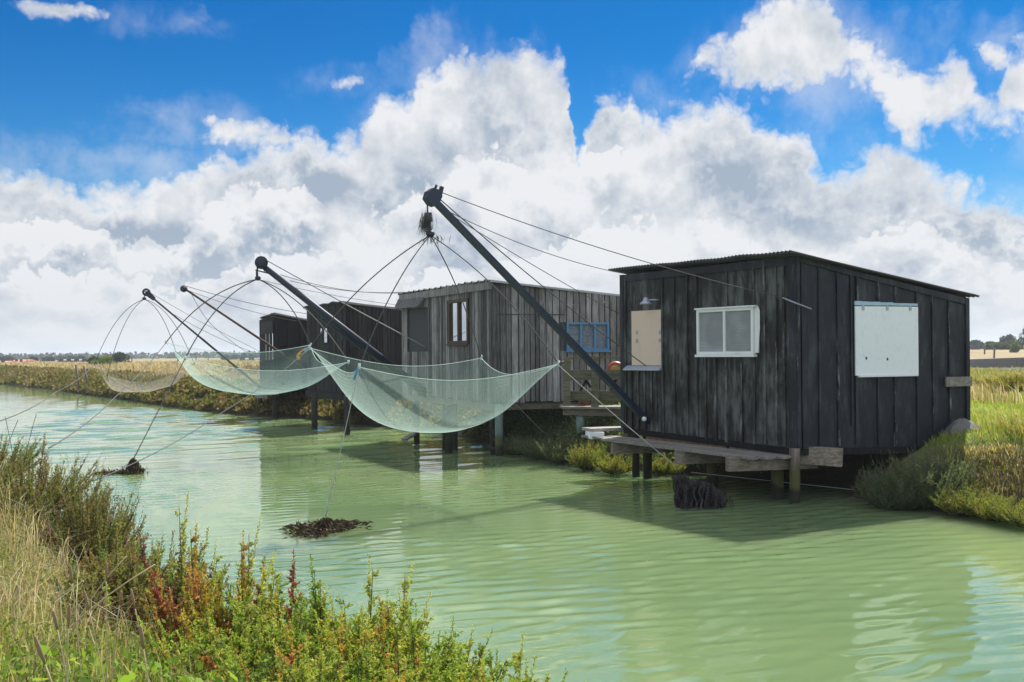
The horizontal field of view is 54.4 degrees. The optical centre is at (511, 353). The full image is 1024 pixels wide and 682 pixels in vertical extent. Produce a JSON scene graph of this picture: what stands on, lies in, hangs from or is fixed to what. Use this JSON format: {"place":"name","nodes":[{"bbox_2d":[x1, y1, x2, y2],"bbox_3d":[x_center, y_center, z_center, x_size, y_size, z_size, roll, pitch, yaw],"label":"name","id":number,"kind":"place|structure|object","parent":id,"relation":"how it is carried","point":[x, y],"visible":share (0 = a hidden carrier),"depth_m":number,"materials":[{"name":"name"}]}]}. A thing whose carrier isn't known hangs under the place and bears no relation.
{"place":"outdoors","nodes":[
{"label":"outdoors","id":0,"kind":"place"},
{"bbox_2d":[0,463,274,681],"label":"bank grass","id":1,"kind":"structure","parent":0,"point":[9,600],"depth_m":5.39,"materials":[{"name":"plant"}]},
{"bbox_2d":[0,383,1023,681],"bbox_3d":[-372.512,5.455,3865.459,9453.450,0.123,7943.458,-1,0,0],"label":"water","id":2,"kind":"structure","parent":0,"point":[580,575],"depth_m":11.12,"materials":[{"name":"liquid"}]},
{"bbox_2d":[91,458,150,474],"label":"seaweed","id":3,"kind":"object","parent":2,"relation":"on","point":[134,469],"visible":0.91,"depth_m":18.67,"materials":[{"name":"plant"}]},
{"bbox_2d":[277,517,373,538],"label":"seaweed","id":4,"kind":"object","parent":2,"relation":"on","point":[321,527],"visible":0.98,"depth_m":12.49,"materials":[{"name":"plant"}]},
{"bbox_2d":[490,433,549,454],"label":"salt bush","id":5,"kind":"object","parent":2,"relation":"on","point":[509,446],"visible":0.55,"depth_m":21.52,"materials":[{"name":"green plant"}]},
{"bbox_2d":[511,431,565,458],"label":"salt bush","id":6,"kind":"object","parent":2,"relation":"on","point":[528,450],"visible":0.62,"depth_m":20.67,"materials":[{"name":"green plant"}]},
{"bbox_2d":[564,439,609,469],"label":"salt bush","id":7,"kind":"object","parent":2,"relation":"on","point":[582,461],"visible":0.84,"depth_m":18.57,"materials":[{"name":"green plant"}]},
{"bbox_2d":[592,452,631,474],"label":"salt bush","id":8,"kind":"object","parent":2,"relation":"on","point":[617,465],"visible":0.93,"depth_m":17.90,"materials":[{"name":"green plant"}]},
{"bbox_2d":[0,349,1023,681],"bbox_3d":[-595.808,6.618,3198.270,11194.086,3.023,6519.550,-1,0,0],"label":"ground","id":9,"kind":"structure","parent":0,"point":[844,477],"depth_m":15.96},
{"bbox_2d":[10,359,35,361],"bbox_3d":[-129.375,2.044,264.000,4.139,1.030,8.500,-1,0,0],"label":"house","id":10,"kind":"structure","parent":9,"relation":"on","point":[24,360],"depth_m":261.88,"materials":[{"name":"orange tile"}]},
{"bbox_2d":[0,428,47,482],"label":"salt bush","id":11,"kind":"object","parent":9,"relation":"on","point":[14,455],"visible":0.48,"depth_m":10.90,"materials":[{"name":"green plant"}]},
{"bbox_2d":[33,635,51,681],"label":"seed stalk","id":12,"kind":"object","parent":9,"relation":"on","point":[38,648],"visible":1,"depth_m":2.29,"materials":[{"name":"plant"}]},
{"bbox_2d":[41,356,55,360],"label":"tree","id":13,"kind":"object","parent":9,"relation":"on","point":[48,358],"visible":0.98,"depth_m":298.74,"materials":[{"name":"green plant"}]},
{"bbox_2d":[0,432,108,518],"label":"salt bush","id":14,"kind":"object","parent":9,"relation":"on","point":[27,484],"visible":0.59,"depth_m":9.65,"materials":[{"name":"green plant"}]},
{"bbox_2d":[1,443,114,541],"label":"salt bush","id":15,"kind":"object","parent":9,"relation":"on","point":[71,486],"visible":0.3,"depth_m":9.61,"materials":[{"name":"green plant"}]},
{"bbox_2d":[52,610,65,674],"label":"seed stalk","id":16,"kind":"object","parent":9,"relation":"on","point":[54,616],"visible":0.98,"depth_m":2.70,"materials":[{"name":"plant"}]},
{"bbox_2d":[66,603,70,681],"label":"seed stalk","id":17,"kind":"object","parent":9,"relation":"on","point":[68,614],"visible":1,"depth_m":2.60,"materials":[{"name":"plant"}]},
{"bbox_2d":[56,359,87,361],"bbox_3d":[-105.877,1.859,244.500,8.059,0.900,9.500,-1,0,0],"label":"barn","id":18,"kind":"structure","parent":9,"relation":"on","point":[71,360],"depth_m":239.95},
{"bbox_2d":[69,565,81,676],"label":"seed stalk","id":19,"kind":"object","parent":9,"relation":"on","point":[70,572],"visible":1,"depth_m":3.61,"materials":[{"name":"plant"}]},
{"bbox_2d":[25,454,142,566],"bbox_3d":[-3.908,1.425,9.087,0.914,1.080,0.924,-1,0,0],"label":"salt bush","id":20,"kind":"object","parent":9,"relation":"on","point":[83,521],"visible":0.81,"depth_m":8.99,"materials":[{"name":"green plant"}]},
{"bbox_2d":[56,556,126,668],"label":"seed stalk","id":21,"kind":"object","parent":9,"relation":"on","point":[90,600],"visible":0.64,"depth_m":4.42,"materials":[{"name":"plant"}]},
{"bbox_2d":[31,564,154,673],"bbox_3d":[-1.708,1.097,4.022,0.556,0.495,0.012,0,0,5],"label":"seed stalk","id":22,"kind":"object","parent":9,"relation":"on","point":[93,607],"visible":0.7,"depth_m":4.01,"materials":[{"name":"plant"}]},
{"bbox_2d":[83,590,104,681],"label":"seed stalk","id":23,"kind":"object","parent":9,"relation":"on","point":[86,598],"visible":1,"depth_m":3.20,"materials":[{"name":"plant"}]},
{"bbox_2d":[90,356,114,365],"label":"tree","id":24,"kind":"object","parent":9,"relation":"on","point":[105,359],"visible":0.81,"depth_m":119.53,"materials":[{"name":"green plant"}]},
{"bbox_2d":[57,476,150,544],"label":"salt bush","id":25,"kind":"object","parent":9,"relation":"on","point":[144,517],"visible":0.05,"depth_m":10.01,"materials":[{"name":"green plant"}]},
{"bbox_2d":[105,562,107,681],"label":"seed stalk","id":26,"kind":"object","parent":9,"relation":"on","point":[106,570],"visible":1,"depth_m":3.41,"materials":[{"name":"plant"}]},
{"bbox_2d":[70,507,144,568],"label":"salt bush","id":27,"kind":"object","parent":9,"relation":"on","point":[126,542],"visible":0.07,"depth_m":9.57,"materials":[{"name":"green plant"}]},
{"bbox_2d":[48,523,171,630],"bbox_3d":[-2.619,1.525,6.458,0.867,0.855,0.852,-1,0,0],"label":"salt bush","id":28,"kind":"object","parent":9,"relation":"on","point":[120,573],"visible":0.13,"depth_m":6.44,"materials":[{"name":"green plant"}]},
{"bbox_2d":[111,591,121,681],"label":"seed stalk","id":29,"kind":"object","parent":9,"relation":"on","point":[120,596],"visible":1,"depth_m":3.31,"materials":[{"name":"plant"}]},
{"bbox_2d":[112,352,130,362],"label":"tree","id":30,"kind":"object","parent":9,"relation":"on","point":[119,357],"visible":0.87,"depth_m":149.56,"materials":[{"name":"green plant"}]},
{"bbox_2d":[59,498,190,614],"bbox_3d":[-2.663,1.534,6.859,0.876,1.044,0.678,0,0,-19],"label":"salt bush","id":31,"kind":"object","parent":9,"relation":"on","point":[103,560],"visible":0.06,"depth_m":6.94,"materials":[{"name":"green plant"}]},
{"bbox_2d":[130,589,148,680],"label":"seed stalk","id":32,"kind":"object","parent":9,"relation":"on","point":[132,597],"visible":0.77,"depth_m":3.40,"materials":[{"name":"plant"}]},
{"bbox_2d":[82,519,197,598],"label":"salt bush","id":33,"kind":"object","parent":9,"relation":"on","point":[128,562],"visible":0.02,"depth_m":6.93,"materials":[{"name":"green plant"}]},
{"bbox_2d":[0,637,280,681],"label":"broadleaf weeds","id":34,"kind":"object","parent":9,"relation":"on","point":[121,678],"visible":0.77,"depth_m":4.05,"materials":[{"name":"green plant"}]},
{"bbox_2d":[72,522,210,647],"bbox_3d":[-2.319,1.514,6.284,0.910,0.916,0.906,-1,0,0],"label":"salt bush","id":35,"kind":"object","parent":9,"relation":"on","point":[131,565],"visible":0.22,"depth_m":6.17,"materials":[{"name":"green plant"}]},
{"bbox_2d":[139,625,148,681],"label":"seed stalk","id":36,"kind":"object","parent":9,"relation":"on","point":[141,634],"visible":1,"depth_m":2.50,"materials":[{"name":"plant"}]},
{"bbox_2d":[96,527,229,625],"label":"salt bush","id":37,"kind":"object","parent":9,"relation":"on","point":[142,557],"visible":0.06,"depth_m":6.48,"materials":[{"name":"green plant"}]},
{"bbox_2d":[0,470,356,681],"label":"undergrowth","id":38,"kind":"object","parent":9,"relation":"on","point":[30,668],"visible":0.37,"depth_m":4.88,"materials":[{"name":"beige plant"}]},
{"bbox_2d":[144,490,226,626],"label":"salt bush","id":39,"kind":"object","parent":9,"relation":"on","point":[216,577],"visible":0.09,"depth_m":6.21,"materials":[{"name":"green plant"}]},
{"bbox_2d":[138,522,247,656],"bbox_3d":[-1.781,1.457,5.758,0.632,0.952,0.623,0,0,-36],"label":"salt bush","id":40,"kind":"object","parent":9,"relation":"on","point":[194,585],"visible":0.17,"depth_m":5.66,"materials":[{"name":"green plant"}]},
{"bbox_2d":[117,584,330,681],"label":"salt bush","id":41,"kind":"object","parent":9,"relation":"on","point":[241,643],"visible":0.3,"depth_m":4.96,"materials":[{"name":"green plant"}]},
{"bbox_2d":[181,512,288,643],"bbox_3d":[-1.547,1.453,5.780,0.605,1.054,0.663,-1,0,29],"label":"salt bush","id":42,"kind":"object","parent":9,"relation":"on","point":[271,599],"visible":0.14,"depth_m":5.78,"materials":[{"name":"green plant"}]},
{"bbox_2d":[214,362,259,378],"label":"tall weeds","id":43,"kind":"object","parent":9,"relation":"on","point":[250,372],"visible":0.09,"depth_m":45.50,"materials":[{"name":"beige plant"}]},
{"bbox_2d":[0,364,521,437],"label":"bank scrub","id":44,"kind":"object","parent":9,"relation":"on","point":[190,391],"visible":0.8,"depth_m":40.18,"materials":[{"name":"green plant"}]},
{"bbox_2d":[251,312,306,418],"bbox_3d":[-8.038,0.813,35.545,3.342,4.415,3.643,0,0,38],"label":"fishing hut","id":45,"kind":"object","parent":9,"relation":"on","point":[288,334],"visible":0.73,"depth_m":34.67,"materials":[{"name":"wood"}]},
{"bbox_2d":[142,288,259,386],"bbox_3d":[-10.439,-0.473,34.320,4.486,3.391,0.464,-1,0,-43],"label":"net crane","id":46,"kind":"object","parent":45,"relation":"attached to","point":[149,294],"visible":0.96,"depth_m":33.94,"materials":[{"name":"black metal"}]},
{"bbox_2d":[94,297,194,391],"bbox_3d":[-12.265,-0.291,33.050,2.691,3.136,3.985,0,0,-27],"label":"lift net","id":47,"kind":"object","parent":46,"relation":"hanging from","point":[143,298],"visible":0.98,"depth_m":32.80,"materials":[{"name":"white"}]},
{"bbox_2d":[0,364,94,420],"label":"anchor rope","id":48,"kind":"object","parent":47,"relation":"attached to","point":[46,398],"visible":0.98,"depth_m":25.23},
{"bbox_2d":[228,549,330,647],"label":"salt bush","id":49,"kind":"object","parent":9,"relation":"on","point":[264,611],"visible":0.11,"depth_m":5.53,"materials":[{"name":"green plant"}]},
{"bbox_2d":[192,598,380,681],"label":"salt bush","id":50,"kind":"object","parent":9,"relation":"on","point":[220,653],"visible":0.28,"depth_m":4.58,"materials":[{"name":"green plant"}]},
{"bbox_2d":[221,630,415,681],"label":"salt bush","id":51,"kind":"object","parent":9,"relation":"on","point":[357,666],"visible":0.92,"depth_m":4.03,"materials":[{"name":"green plant"}]},
{"bbox_2d":[268,553,369,653],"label":"salt bush","id":52,"kind":"object","parent":9,"relation":"on","point":[317,606],"visible":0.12,"depth_m":4.98,"materials":[{"name":"green plant"}]},
{"bbox_2d":[228,601,465,681],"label":"salt bush","id":53,"kind":"object","parent":9,"relation":"on","point":[421,675],"visible":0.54,"depth_m":4.26,"materials":[{"name":"green plant"}]},
{"bbox_2d":[271,555,433,675],"bbox_3d":[-0.750,1.402,4.797,0.770,0.833,0.769,-1,0,0],"label":"salt bush","id":54,"kind":"object","parent":9,"relation":"on","point":[368,591],"visible":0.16,"depth_m":4.74,"materials":[{"name":"green plant"}]},
{"bbox_2d":[304,301,405,434],"bbox_3d":[-4.766,0.705,31.093,3.428,4.573,6.819,-1,0,-29],"label":"fishing hut","id":55,"kind":"object","parent":9,"relation":"on","point":[385,341],"visible":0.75,"depth_m":30.41,"materials":[{"name":"black wood"}]},
{"bbox_2d":[180,285,314,375],"bbox_3d":[-8.507,-0.636,31.348,4.352,2.751,2.525,-1,0,-33],"label":"net crane","id":56,"kind":"object","parent":55,"relation":"attached to","point":[183,288],"visible":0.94,"depth_m":30.33,"materials":[{"name":"metal"}]},
{"bbox_2d":[324,327,327,343],"bbox_3d":[-5.741,-0.548,30.739,0.031,0.496,0.290,-1,0,-30],"label":"window","id":57,"kind":"structure","parent":55,"relation":"in","point":[325,333],"depth_m":30.67,"materials":[{"name":"white glass"}]},
{"bbox_2d":[308,561,462,681],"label":"salt bush","id":58,"kind":"object","parent":9,"relation":"on","point":[383,621],"visible":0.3,"depth_m":4.72,"materials":[{"name":"green plant"}]},
{"bbox_2d":[330,631,495,681],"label":"salt bush","id":59,"kind":"object","parent":9,"relation":"on","point":[404,661],"visible":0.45,"depth_m":4.23,"materials":[{"name":"green plant"}]},
{"bbox_2d":[372,600,513,681],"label":"salt bush","id":60,"kind":"object","parent":9,"relation":"on","point":[469,671],"visible":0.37,"depth_m":4.67,"materials":[{"name":"green plant"}]},
{"bbox_2d":[401,641,510,681],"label":"salt bush","id":61,"kind":"object","parent":9,"relation":"on","point":[459,661],"visible":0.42,"depth_m":4.35,"materials":[{"name":"green plant"}]},
{"bbox_2d":[0,342,985,359],"bbox_3d":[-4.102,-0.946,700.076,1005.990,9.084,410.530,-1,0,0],"label":"woods","id":62,"kind":"object","parent":9,"relation":"on","point":[171,355],"visible":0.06,"depth_m":544.44,"materials":[{"name":"plant"}]},
{"bbox_2d":[433,633,563,681],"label":"salt bush","id":63,"kind":"object","parent":9,"relation":"on","point":[519,655],"visible":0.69,"depth_m":4.32,"materials":[{"name":"green plant"}]},
{"bbox_2d":[394,279,619,455],"bbox_3d":[-0.060,0.663,24.400,4.473,4.576,5.614,0,0,-23],"label":"fishing hut","id":64,"kind":"object","parent":9,"relation":"on","point":[435,322],"visible":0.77,"depth_m":22.15,"materials":[{"name":"wood"}]},
{"bbox_2d":[255,256,427,397],"bbox_3d":[-3.766,-0.528,23.684,1.584,3.332,4.651,0,0,38],"label":"net crane","id":65,"kind":"object","parent":64,"relation":"attached to","point":[341,329],"visible":0.98,"depth_m":23.46,"materials":[{"name":"black metal"}]},
{"bbox_2d":[165,271,349,394],"bbox_3d":[-5.864,-0.464,22.400,3.344,2.761,4.541,-1,0,-24],"label":"lift net","id":66,"kind":"object","parent":65,"relation":"hanging from","point":[257,278],"visible":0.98,"depth_m":22.19,"materials":[{"name":"teal"}]},
{"bbox_2d":[48,343,165,448],"bbox_3d":[-7.128,0.463,18.022,0.286,1.462,11.779,0,0,-12],"label":"anchor rope","id":67,"kind":"object","parent":66,"relation":"attached to","point":[106,405],"visible":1,"depth_m":16.75,"materials":[{"name":"fabric"}]},
{"bbox_2d":[134,359,184,457],"bbox_3d":[-6.913,1.055,19.569,0.018,1.905,1.736,-1,0,15],"label":"anchor rope","id":68,"kind":"object","parent":66,"relation":"attached to","point":[159,408],"visible":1,"depth_m":19.55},
{"bbox_2d":[401,433,415,440],"bbox_3d":[-2.506,2.027,24.150,0.160,0.168,0.373,-1,0,33],"label":"plank","id":69,"kind":"object","parent":64,"relation":"attached to","point":[408,436],"visible":1,"depth_m":24.09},
{"bbox_2d":[446,298,469,345],"bbox_3d":[-1.244,-0.712,22.970,0.130,1.062,1.121,-1,0,-28],"label":"window","id":70,"kind":"structure","parent":64,"relation":"in","point":[458,321],"depth_m":22.95,"materials":[{"name":"brown paint"}]},
{"bbox_2d":[458,425,471,434],"bbox_3d":[-1.179,1.881,24.450,0.160,0.154,1.124,0,0,11],"label":"plank","id":71,"kind":"object","parent":64,"relation":"on","point":[463,431],"visible":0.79,"depth_m":24.36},
{"bbox_2d":[565,322,611,351],"bbox_3d":[1.696,-0.357,22.221,1.087,0.664,0.145,-1,0,-19],"label":"window","id":72,"kind":"structure","parent":64,"relation":"in","point":[589,338],"depth_m":22.26,"materials":[{"name":"blue paint"}]},
{"bbox_2d":[0,359,1023,404],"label":"field grass","id":73,"kind":"structure","parent":9,"relation":"on","point":[199,368],"depth_m":69.51,"materials":[{"name":"plant"}]},
{"bbox_2d":[511,657,585,681],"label":"salt bush","id":74,"kind":"object","parent":9,"relation":"on","point":[516,679],"visible":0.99,"depth_m":4.15,"materials":[{"name":"green plant"}]},
{"bbox_2d":[533,431,594,463],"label":"salt bush","id":75,"kind":"object","parent":9,"relation":"on","point":[559,454],"visible":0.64,"depth_m":19.77,"materials":[{"name":"green plant"}]},
{"bbox_2d":[560,356,621,432],"bbox_3d":[1.903,0.853,20.730,1.782,1.595,0.860,-1,0,0],"label":"wooden landing","id":76,"kind":"object","parent":9,"relation":"on","point":[595,408],"visible":0.63,"depth_m":20.37,"materials":[{"name":"wood"}]},
{"bbox_2d":[578,390,590,405],"bbox_3d":[1.525,0.942,20.970,0.246,0.330,0.500,-1,0,0],"label":"storage crate","id":77,"kind":"object","parent":76,"relation":"on","point":[584,403],"visible":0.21,"depth_m":20.78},
{"bbox_2d":[607,361,619,369],"bbox_3d":[2.140,0.347,20.555,0.367,0.369,0.210,-1,0,0],"label":"float","id":78,"kind":"object","parent":76,"relation":"on","point":[614,365],"visible":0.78,"depth_m":20.48,"materials":[{"name":"red paint"}]},
{"bbox_2d":[458,388,787,473],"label":"bank plants","id":79,"kind":"object","parent":9,"relation":"on","point":[548,422],"visible":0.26,"depth_m":22.73,"materials":[{"name":"green plant"}]},
{"bbox_2d":[642,453,688,474],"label":"salt bush","id":80,"kind":"object","parent":9,"relation":"on","point":[662,467],"visible":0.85,"depth_m":17.73,"materials":[{"name":"green plant"}]},
{"bbox_2d":[691,472,854,489],"bbox_3d":[4.121,1.991,15.442,2.647,0.264,0.012,-1,0,11],"label":"anchor rope","id":81,"kind":"object","parent":9,"relation":"on","point":[770,480],"visible":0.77,"depth_m":15.48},
{"bbox_2d":[581,250,978,502],"bbox_3d":[4.254,0.692,16.598,4.429,4.445,4.920,-1,0,-32],"label":"fishing hut","id":82,"kind":"object","parent":9,"relation":"on","point":[869,364],"visible":0.91,"depth_m":15.14,"materials":[{"name":"wood"}]},
{"bbox_2d":[582,426,631,438],"bbox_3d":[1.742,1.430,17.650,0.998,0.238,0.428,-1,0,-25],"label":"plank step","id":83,"kind":"object","parent":82,"relation":"attached to","point":[590,432],"visible":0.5,"depth_m":17.48,"materials":[{"name":"wood"}]},
{"bbox_2d":[422,184,811,424],"bbox_3d":[1.531,-0.635,15.787,5.634,3.695,3.036,-1,0,0],"label":"net crane","id":84,"kind":"object","parent":82,"relation":"attached to","point":[432,197],"visible":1,"depth_m":15.33,"materials":[{"name":"black metal"}]},
{"bbox_2d":[309,210,563,432],"bbox_3d":[-1.217,-0.493,14.498,2.887,3.273,3.164,-1,0,-22],"label":"lift net","id":85,"kind":"object","parent":84,"relation":"hanging from","point":[425,224],"visible":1,"depth_m":14.40,"materials":[{"name":"teal"}]},
{"bbox_2d":[92,348,309,481],"bbox_3d":[-3.449,0.513,12.006,0.153,1.192,6.820,0,0,4],"label":"anchor rope","id":86,"kind":"object","parent":85,"relation":"attached to","point":[194,430],"visible":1,"depth_m":10.94,"materials":[{"name":"fabric"}]},
{"bbox_2d":[326,370,358,514],"bbox_3d":[-2.149,1.119,12.633,0.450,1.881,0.010,-1,0,-18],"label":"anchor rope","id":87,"kind":"object","parent":85,"relation":"attached to","point":[342,442],"visible":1,"depth_m":12.63,"materials":[{"name":"fabric"}]},
{"bbox_2d":[482,360,558,446],"bbox_3d":[0.323,1.124,18.498,0.104,2.116,4.694,-1,0,21],"label":"anchor rope","id":88,"kind":"object","parent":85,"relation":"attached to","point":[514,402],"visible":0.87,"depth_m":17.94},
{"bbox_2d":[559,366,676,466],"bbox_3d":[1.505,0.903,13.975,1.880,1.492,0.011,-1,0,-24],"label":"anchor rope","id":89,"kind":"object","parent":85,"relation":"attached to","point":[616,416],"visible":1,"depth_m":13.95,"materials":[{"name":"fabric"}]},
{"bbox_2d":[671,470,732,508],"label":"seaweed","id":90,"kind":"object","parent":89,"relation":"hanging from","point":[689,493],"visible":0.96,"depth_m":14.12,"materials":[{"name":"plant"}]},
{"bbox_2d":[694,305,757,356],"bbox_3d":[3.301,-0.330,15.424,0.079,0.777,1.236,-1,0,-36],"label":"window","id":91,"kind":"structure","parent":82,"relation":"in","point":[729,331],"depth_m":15.41,"materials":[{"name":"white paint"}]},
{"bbox_2d":[800,454,861,480],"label":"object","id":92,"kind":"structure","parent":9,"relation":"on","point":[805,474],"depth_m":16.82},
{"bbox_2d":[851,454,936,509],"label":"salt bush","id":93,"kind":"object","parent":9,"relation":"on","point":[877,497],"visible":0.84,"depth_m":13.70,"materials":[{"name":"green plant"}]},
{"bbox_2d":[870,437,982,508],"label":"salt bush","id":94,"kind":"object","parent":9,"relation":"on","point":[927,501],"visible":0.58,"depth_m":13.61,"materials":[{"name":"green plant"}]},
{"bbox_2d":[898,436,994,490],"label":"salt bush","id":95,"kind":"object","parent":9,"relation":"on","point":[948,464],"visible":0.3,"depth_m":13.82,"materials":[{"name":"green plant"}]},
{"bbox_2d":[941,418,980,435],"bbox_3d":[6.870,1.237,15.186,0.707,0.496,0.568,-1,0,0],"label":"rock","id":96,"kind":"object","parent":9,"relation":"on","point":[957,425],"visible":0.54,"depth_m":15.08,"materials":[{"name":"stone"}]},
{"bbox_2d":[929,473,1008,516],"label":"salt bush","id":97,"kind":"object","parent":9,"relation":"on","point":[950,501],"visible":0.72,"depth_m":13.08,"materials":[{"name":"green plant"}]},
{"bbox_2d":[923,365,1023,446],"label":"lawn grass","id":98,"kind":"structure","parent":9,"relation":"on","point":[1013,423],"depth_m":15.68,"materials":[{"name":"plant"}]},
{"bbox_2d":[970,339,984,349],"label":"tree","id":99,"kind":"object","parent":9,"relation":"on","point":[977,344],"visible":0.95,"depth_m":229.31,"materials":[{"name":"green plant"}]},
{"bbox_2d":[955,487,1023,521],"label":"salt bush","id":100,"kind":"object","parent":9,"relation":"on","point":[983,512],"visible":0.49,"depth_m":12.72,"materials":[{"name":"green plant"}]},
{"bbox_2d":[970,357,1023,367],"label":"retaining wall","id":101,"kind":"structure","parent":9,"relation":"on","point":[1014,362],"depth_m":58.10,"materials":[{"name":"concrete"}]},
{"bbox_2d":[972,372,1023,392],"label":"salt bush","id":102,"kind":"object","parent":9,"relation":"on","point":[1017,380],"visible":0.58,"depth_m":26.74,"materials":[{"name":"green plant"}]},
{"bbox_2d":[989,341,1010,349],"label":"tree","id":103,"kind":"object","parent":9,"relation":"on","point":[999,345],"visible":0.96,"depth_m":164.50,"materials":[{"name":"green plant"}]},
{"bbox_2d":[984,493,1023,527],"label":"salt bush","id":104,"kind":"object","parent":9,"relation":"on","point":[1010,517],"visible":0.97,"depth_m":12.27,"materials":[{"name":"green plant"}]},
{"bbox_2d":[999,334,1021,344],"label":"tree","id":105,"kind":"object","parent":9,"relation":"on","point":[1010,338],"visible":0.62,"depth_m":189.25,"materials":[{"name":"green plant"}]},
{"bbox_2d":[1008,341,1020,352],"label":"tree","id":106,"kind":"object","parent":9,"relation":"on","point":[1015,346],"visible":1,"depth_m":129.72,"materials":[{"name":"green plant"}]},
{"bbox_2d":[0,0,1023,355],"label":"sky","id":107,"kind":"structure","parent":0,"point":[161,147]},
{"bbox_2d":[935,443,1023,494],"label":"dead grass","id":108,"kind":"structure","parent":0,"point":[997,460],"depth_m":13.79,"materials":[{"name":"plant"}]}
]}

